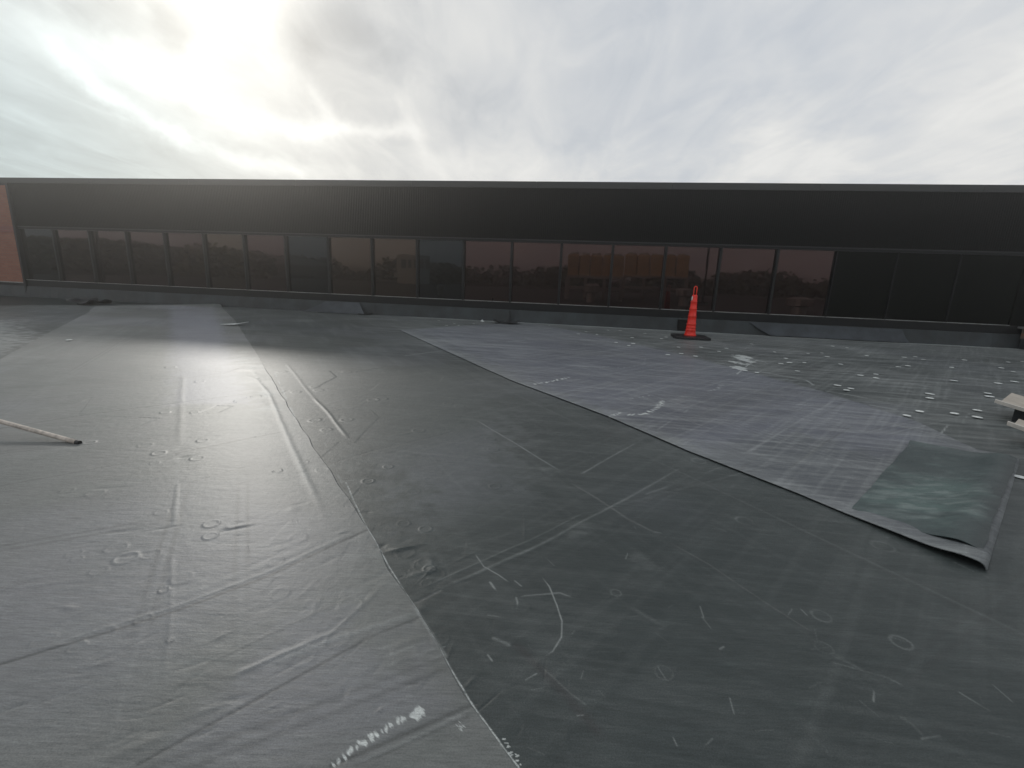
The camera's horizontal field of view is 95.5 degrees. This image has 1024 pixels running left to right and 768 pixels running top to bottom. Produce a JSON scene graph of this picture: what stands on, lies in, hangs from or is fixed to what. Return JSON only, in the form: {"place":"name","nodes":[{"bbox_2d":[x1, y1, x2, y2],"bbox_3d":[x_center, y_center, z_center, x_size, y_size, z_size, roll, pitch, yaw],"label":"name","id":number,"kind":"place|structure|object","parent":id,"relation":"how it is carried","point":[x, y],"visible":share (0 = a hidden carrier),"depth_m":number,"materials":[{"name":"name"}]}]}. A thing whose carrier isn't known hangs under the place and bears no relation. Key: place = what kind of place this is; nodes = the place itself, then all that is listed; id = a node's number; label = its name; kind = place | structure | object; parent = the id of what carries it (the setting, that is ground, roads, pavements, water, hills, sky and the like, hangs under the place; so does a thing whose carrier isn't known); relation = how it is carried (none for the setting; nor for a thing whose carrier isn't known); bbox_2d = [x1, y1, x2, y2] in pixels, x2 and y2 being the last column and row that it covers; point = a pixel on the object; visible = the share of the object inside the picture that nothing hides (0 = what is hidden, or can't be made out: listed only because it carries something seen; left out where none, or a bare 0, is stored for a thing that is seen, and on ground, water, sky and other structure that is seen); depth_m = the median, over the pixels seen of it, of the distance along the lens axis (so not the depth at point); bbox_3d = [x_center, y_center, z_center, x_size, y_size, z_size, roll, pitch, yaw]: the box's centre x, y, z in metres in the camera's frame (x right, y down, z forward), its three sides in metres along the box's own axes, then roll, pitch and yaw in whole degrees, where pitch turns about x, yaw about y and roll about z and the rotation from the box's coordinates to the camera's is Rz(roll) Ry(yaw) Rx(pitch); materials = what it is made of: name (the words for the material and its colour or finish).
{"place":"outdoors","nodes":[
{"label":"outdoors","id":0,"kind":"place"},
{"bbox_2d":[0,295,153,305],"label":"roof","id":1,"kind":"structure","parent":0,"point":[12,300],"depth_m":12.38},
{"bbox_2d":[64,298,111,303],"bbox_3d":[-10.723,-2.108,11.848,0.765,0.135,0.719,7,14,20],"label":"membrane scrap","id":2,"kind":"object","parent":1,"relation":"on","point":[88,301],"visible":1,"depth_m":11.82,"materials":[{"name":"grey rubber"}]},
{"bbox_2d":[0,304,1023,767],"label":"roof deck","id":3,"kind":"structure","parent":1,"relation":"on","point":[584,586],"depth_m":1.80,"materials":[{"name":"grey rubber"}]},
{"bbox_2d":[0,304,516,767],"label":"membrane sheet","id":4,"kind":"object","parent":3,"relation":"on","point":[195,572],"visible":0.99,"depth_m":1.57,"materials":[{"name":"grey rubber"}]},
{"bbox_2d":[0,419,81,443],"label":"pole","id":5,"kind":"object","parent":4,"relation":"on","point":[40,432],"visible":1,"depth_m":2.77,"materials":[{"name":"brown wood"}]},
{"bbox_2d":[671,286,710,340],"bbox_3d":[3.662,-1.456,9.417,0.680,1.042,0.680,4,13,9],"label":"traffic cone","id":6,"kind":"object","parent":3,"relation":"on","point":[690,332],"visible":1,"depth_m":9.37,"materials":[{"name":"orange plastic"}]},
{"bbox_2d":[401,322,1018,569],"bbox_3d":[1.097,-0.423,6.740,3.700,0.049,9.675,-4,14,-27],"label":"membrane sheet","id":7,"kind":"object","parent":3,"relation":"on","point":[838,453],"visible":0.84,"depth_m":4.03,"materials":[{"name":"grey rubber"}]},
{"bbox_2d":[492,319,520,323],"bbox_3d":[-0.125,-1.488,11.055,0.637,0.080,0.420,4,13,9],"label":"membrane scrap","id":8,"kind":"object","parent":7,"relation":"on","point":[495,320],"visible":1,"depth_m":11.01,"materials":[{"name":"black rubber"}]},
{"bbox_2d":[852,440,1016,548],"bbox_3d":[2.457,0.542,2.654,1.775,0.040,0.522,-9,17,-40],"label":"membrane flap","id":9,"kind":"object","parent":7,"relation":"on","point":[940,491],"visible":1,"depth_m":2.49,"materials":[{"name":"grey rubber"}]},
{"bbox_2d":[1011,409,1023,421],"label":"support block","id":10,"kind":"object","parent":3,"relation":"on","point":[1018,414],"depth_m":4.01,"materials":[{"name":"black rubber"}]},
{"bbox_2d":[994,393,1023,411],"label":"cover board","id":11,"kind":"object","parent":10,"relation":"on","point":[1013,401],"visible":1,"depth_m":4.08,"materials":[{"name":"beige"}]},
{"bbox_2d":[1018,326,1023,349],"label":"brick pier","id":12,"kind":"structure","parent":3,"relation":"on","point":[1021,345],"depth_m":9.84,"materials":[{"name":"brick"}]},
{"bbox_2d":[0,177,1023,348],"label":"office building","id":13,"kind":"structure","parent":1,"relation":"on","point":[940,264],"depth_m":11.14,"materials":[{"name":"dark tinted glass"},{"name":"dark bronze metal"},{"name":"dark ribbed metal"}]},
{"bbox_2d":[17,229,58,280],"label":"window","id":14,"kind":"structure","parent":13,"relation":"in","point":[36,245],"depth_m":13.48,"materials":[{"name":"black glass"}]},
{"bbox_2d":[51,230,94,282],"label":"window","id":15,"kind":"structure","parent":13,"relation":"in","point":[71,247],"depth_m":13.30,"materials":[{"name":"black glass"}]},
{"bbox_2d":[87,231,131,284],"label":"window","id":16,"kind":"structure","parent":13,"relation":"in","point":[108,252],"depth_m":13.12,"materials":[{"name":"black glass"}]},
{"bbox_2d":[124,232,168,286],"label":"window","id":17,"kind":"structure","parent":13,"relation":"in","point":[145,250],"depth_m":12.95,"materials":[{"name":"black glass"}]},
{"bbox_2d":[162,233,206,287],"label":"window","id":18,"kind":"structure","parent":13,"relation":"in","point":[184,259],"depth_m":12.77,"materials":[{"name":"black glass"}]},
{"bbox_2d":[201,234,245,289],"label":"window","id":19,"kind":"structure","parent":13,"relation":"in","point":[222,253],"depth_m":12.59,"materials":[{"name":"black glass"}]},
{"bbox_2d":[242,235,286,291],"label":"window","id":20,"kind":"structure","parent":13,"relation":"in","point":[264,260],"depth_m":12.41,"materials":[{"name":"black glass"}]},
{"bbox_2d":[283,236,329,293],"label":"window","id":21,"kind":"structure","parent":13,"relation":"in","point":[305,257],"depth_m":12.23,"materials":[{"name":"black glass"}]},
{"bbox_2d":[326,237,372,295],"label":"window","id":22,"kind":"structure","parent":13,"relation":"in","point":[348,259],"depth_m":12.05,"materials":[{"name":"black glass"}]},
{"bbox_2d":[370,238,415,297],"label":"window","id":23,"kind":"structure","parent":13,"relation":"in","point":[393,261],"depth_m":11.87,"materials":[{"name":"black glass"}]},
{"bbox_2d":[415,239,461,299],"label":"window","id":24,"kind":"structure","parent":13,"relation":"in","point":[438,262],"depth_m":11.69,"materials":[{"name":"black glass"}]},
{"bbox_2d":[461,241,510,301],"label":"window","id":25,"kind":"structure","parent":13,"relation":"in","point":[485,265],"depth_m":11.51,"materials":[{"name":"black glass"}]},
{"bbox_2d":[509,242,560,304],"bbox_3d":[0.541,-2.688,11.310,1.201,1.436,0.110,4,13,9],"label":"window","id":26,"kind":"structure","parent":13,"relation":"in","point":[534,267],"depth_m":11.33,"materials":[{"name":"brown glass"}]},
{"bbox_2d":[557,243,611,306],"bbox_3d":[1.724,-2.601,11.132,1.201,1.436,0.110,4,13,9],"label":"window","id":27,"kind":"structure","parent":13,"relation":"in","point":[584,269],"depth_m":11.15,"materials":[{"name":"brown glass"}]},
{"bbox_2d":[607,245,664,308],"bbox_3d":[2.911,-2.515,10.954,1.201,1.436,0.110,4,13,9],"label":"window","id":28,"kind":"structure","parent":13,"relation":"in","point":[635,277],"depth_m":10.98,"materials":[{"name":"brown glass"}]},
{"bbox_2d":[658,246,719,311],"bbox_3d":[4.092,-2.428,10.776,1.201,1.436,0.110,4,13,9],"label":"window","id":29,"kind":"structure","parent":13,"relation":"in","point":[684,268],"depth_m":10.79,"materials":[{"name":"brown glass"}]},
{"bbox_2d":[712,248,775,313],"bbox_3d":[5.278,-2.342,10.597,1.201,1.436,0.110,4,13,9],"label":"window","id":30,"kind":"structure","parent":13,"relation":"in","point":[743,276],"depth_m":10.62,"materials":[{"name":"brown glass"}]},
{"bbox_2d":[766,249,834,316],"bbox_3d":[6.462,-2.255,10.419,1.201,1.436,0.110,4,13,9],"label":"window","id":31,"kind":"structure","parent":13,"relation":"in","point":[800,278],"depth_m":10.44,"materials":[{"name":"brown glass"}]},
{"bbox_2d":[824,251,896,319],"bbox_3d":[7.661,-2.167,10.237,1.201,1.436,0.110,4,13,9],"label":"window","id":32,"kind":"structure","parent":13,"relation":"in","point":[860,282],"depth_m":10.23,"materials":[{"name":"black glass"}]},
{"bbox_2d":[884,252,960,322],"bbox_3d":[8.847,-2.081,10.059,1.201,1.436,0.110,4,13,9],"label":"window","id":33,"kind":"structure","parent":13,"relation":"in","point":[921,287],"depth_m":10.05,"materials":[{"name":"black glass"}]},
{"bbox_2d":[945,254,1023,325],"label":"window","id":34,"kind":"structure","parent":13,"relation":"in","point":[985,287],"depth_m":9.87,"materials":[{"name":"black glass"}]},
{"bbox_2d":[0,0,1023,184],"label":"sky","id":35,"kind":"structure","parent":0,"point":[690,91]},
{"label":"support block","id":36,"kind":"object","parent":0,"visible":0},
{"bbox_2d":[1007,419,1023,430],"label":"cover board","id":37,"kind":"object","parent":36,"relation":"on","point":[1018,424],"visible":1,"depth_m":3.46,"materials":[{"name":"beige"}]}
]}

